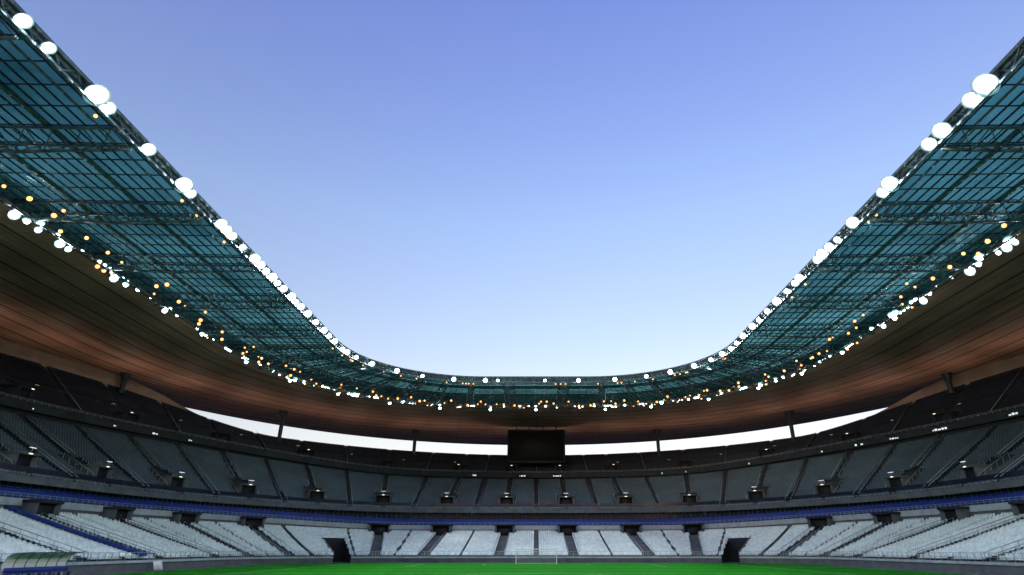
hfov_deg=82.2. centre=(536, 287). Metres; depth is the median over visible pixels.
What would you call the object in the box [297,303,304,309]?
floodlight
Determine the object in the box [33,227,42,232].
floodlight
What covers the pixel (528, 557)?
football goal
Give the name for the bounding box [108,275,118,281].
floodlight
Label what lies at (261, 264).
floodlight
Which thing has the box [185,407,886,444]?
fascia
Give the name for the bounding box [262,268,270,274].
floodlight
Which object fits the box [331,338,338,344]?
floodlight
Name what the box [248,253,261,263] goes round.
floodlight
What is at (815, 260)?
floodlight
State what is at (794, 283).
floodlight
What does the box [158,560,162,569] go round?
crowd barrier
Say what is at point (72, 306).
soffit
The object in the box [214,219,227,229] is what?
floodlight
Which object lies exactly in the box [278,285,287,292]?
floodlight
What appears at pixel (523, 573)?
pitch markings
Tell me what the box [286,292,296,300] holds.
floodlight
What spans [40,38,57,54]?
floodlight
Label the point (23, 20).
floodlight
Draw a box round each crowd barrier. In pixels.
[153,561,157,570]
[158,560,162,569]
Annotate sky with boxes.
[15,0,1023,454]
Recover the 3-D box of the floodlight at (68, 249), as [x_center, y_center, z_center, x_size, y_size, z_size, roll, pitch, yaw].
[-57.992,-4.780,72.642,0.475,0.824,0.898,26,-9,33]
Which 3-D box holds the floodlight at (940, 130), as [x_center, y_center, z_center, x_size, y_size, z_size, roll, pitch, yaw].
[37.071,-14.365,53.654,1.350,1.234,1.945,4,-24,-9]
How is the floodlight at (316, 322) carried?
attached to the steel structure
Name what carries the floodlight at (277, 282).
attached to the steel structure
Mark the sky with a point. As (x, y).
(449, 187)
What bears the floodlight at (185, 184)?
attached to the steel structure
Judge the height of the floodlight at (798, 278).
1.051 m
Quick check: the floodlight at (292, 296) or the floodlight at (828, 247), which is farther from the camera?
the floodlight at (292, 296)
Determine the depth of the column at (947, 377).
128.50 m
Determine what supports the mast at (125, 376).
on the stadium grandstand
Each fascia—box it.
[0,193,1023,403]
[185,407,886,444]
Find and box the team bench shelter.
[0,551,84,574]
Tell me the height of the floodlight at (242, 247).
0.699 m
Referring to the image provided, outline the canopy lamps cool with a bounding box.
[22,205,1014,410]
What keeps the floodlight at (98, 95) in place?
attached to the steel structure
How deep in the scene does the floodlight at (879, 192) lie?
63.07 m
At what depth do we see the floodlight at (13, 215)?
64.99 m
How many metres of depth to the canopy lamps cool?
94.47 m
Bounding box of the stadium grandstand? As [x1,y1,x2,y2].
[0,338,1023,574]
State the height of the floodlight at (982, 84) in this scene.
1.470 m
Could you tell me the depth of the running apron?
75.09 m
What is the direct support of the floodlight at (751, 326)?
attached to the steel structure
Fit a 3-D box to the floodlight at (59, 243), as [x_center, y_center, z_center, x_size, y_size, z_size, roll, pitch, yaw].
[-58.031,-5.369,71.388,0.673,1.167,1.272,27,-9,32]
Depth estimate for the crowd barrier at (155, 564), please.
74.24 m
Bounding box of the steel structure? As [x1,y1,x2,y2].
[0,0,1023,408]
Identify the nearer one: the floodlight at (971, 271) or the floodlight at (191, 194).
the floodlight at (191, 194)
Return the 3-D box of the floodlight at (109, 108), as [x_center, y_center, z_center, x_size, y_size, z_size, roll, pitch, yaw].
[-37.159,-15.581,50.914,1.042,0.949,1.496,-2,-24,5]
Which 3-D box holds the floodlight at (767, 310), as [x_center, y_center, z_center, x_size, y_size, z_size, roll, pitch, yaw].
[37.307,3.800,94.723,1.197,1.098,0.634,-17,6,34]
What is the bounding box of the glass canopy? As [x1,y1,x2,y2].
[0,12,1023,401]
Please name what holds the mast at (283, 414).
on the stadium grandstand
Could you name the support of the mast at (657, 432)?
on the stadium grandstand
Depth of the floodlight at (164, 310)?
91.37 m
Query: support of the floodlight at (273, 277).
attached to the steel structure
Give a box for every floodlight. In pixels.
[6,210,21,219]
[12,8,33,29]
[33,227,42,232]
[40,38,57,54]
[53,239,65,247]
[64,246,72,251]
[82,79,110,105]
[99,101,116,114]
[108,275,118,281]
[140,141,156,155]
[161,308,167,313]
[174,177,193,192]
[186,189,196,198]
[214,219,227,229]
[222,225,232,234]
[227,231,237,240]
[238,244,246,250]
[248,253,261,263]
[256,260,265,269]
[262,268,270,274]
[267,273,278,281]
[275,280,280,285]
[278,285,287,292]
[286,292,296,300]
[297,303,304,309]
[303,310,312,317]
[313,319,319,324]
[320,327,327,333]
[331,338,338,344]
[739,332,746,338]
[748,323,756,329]
[763,308,770,314]
[771,297,781,305]
[783,289,790,294]
[790,280,797,286]
[794,274,804,282]
[812,256,820,263]
[815,249,828,259]
[823,243,834,251]
[833,236,840,242]
[845,216,860,228]
[875,187,887,197]
[880,176,899,191]
[919,297,928,304]
[920,137,937,150]
[931,120,952,138]
[960,92,981,108]
[964,267,976,275]
[970,68,1000,95]
[1000,243,1012,251]
[1011,239,1019,245]
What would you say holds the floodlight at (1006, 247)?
attached to the steel structure
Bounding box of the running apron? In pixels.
[74,562,998,574]
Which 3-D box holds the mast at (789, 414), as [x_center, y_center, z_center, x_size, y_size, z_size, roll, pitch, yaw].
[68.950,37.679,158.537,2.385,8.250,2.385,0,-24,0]
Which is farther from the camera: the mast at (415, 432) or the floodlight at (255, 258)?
the mast at (415, 432)
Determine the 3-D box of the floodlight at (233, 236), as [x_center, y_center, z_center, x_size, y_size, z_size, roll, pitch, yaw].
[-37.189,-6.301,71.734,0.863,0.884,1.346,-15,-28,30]
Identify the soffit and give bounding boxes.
[0,196,1023,444]
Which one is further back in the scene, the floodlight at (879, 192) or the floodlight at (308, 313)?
the floodlight at (308, 313)
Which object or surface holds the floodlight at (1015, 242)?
attached to the steel structure
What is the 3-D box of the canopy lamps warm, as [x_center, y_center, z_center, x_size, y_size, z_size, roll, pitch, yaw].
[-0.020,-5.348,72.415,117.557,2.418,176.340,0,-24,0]
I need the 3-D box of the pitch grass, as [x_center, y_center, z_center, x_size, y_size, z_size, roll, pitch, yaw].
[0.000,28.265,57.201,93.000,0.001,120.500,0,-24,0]
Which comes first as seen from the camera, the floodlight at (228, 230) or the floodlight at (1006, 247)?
the floodlight at (228, 230)
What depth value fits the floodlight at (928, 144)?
55.40 m
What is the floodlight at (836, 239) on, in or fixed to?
attached to the steel structure
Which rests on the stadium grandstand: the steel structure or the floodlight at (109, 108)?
the steel structure
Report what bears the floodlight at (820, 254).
attached to the steel structure
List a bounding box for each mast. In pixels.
[116,372,131,393]
[277,411,287,441]
[411,429,418,454]
[653,429,660,455]
[784,411,794,440]
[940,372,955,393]
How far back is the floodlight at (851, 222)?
68.74 m
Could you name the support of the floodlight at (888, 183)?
attached to the steel structure
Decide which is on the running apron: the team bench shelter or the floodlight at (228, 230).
the team bench shelter
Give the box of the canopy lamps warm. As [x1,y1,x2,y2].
[1,111,1006,408]
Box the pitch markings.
[220,564,851,574]
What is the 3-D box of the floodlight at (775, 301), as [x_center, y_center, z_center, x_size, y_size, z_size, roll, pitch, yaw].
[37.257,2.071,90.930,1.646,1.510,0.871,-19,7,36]
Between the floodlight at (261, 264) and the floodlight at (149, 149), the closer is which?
the floodlight at (149, 149)
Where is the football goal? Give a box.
[516,549,556,563]
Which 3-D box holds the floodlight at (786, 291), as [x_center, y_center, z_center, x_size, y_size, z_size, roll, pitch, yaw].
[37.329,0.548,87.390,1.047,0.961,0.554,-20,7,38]
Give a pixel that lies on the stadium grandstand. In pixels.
(100, 471)
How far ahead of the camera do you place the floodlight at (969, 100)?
49.99 m
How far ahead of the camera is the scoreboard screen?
174.64 m
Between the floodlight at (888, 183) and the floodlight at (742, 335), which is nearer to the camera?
the floodlight at (888, 183)
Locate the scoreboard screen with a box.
[507,426,565,463]
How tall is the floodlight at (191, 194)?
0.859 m
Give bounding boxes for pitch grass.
[106,563,966,574]
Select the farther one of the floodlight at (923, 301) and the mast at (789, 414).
the mast at (789, 414)
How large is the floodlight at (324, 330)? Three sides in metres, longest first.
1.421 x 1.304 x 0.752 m

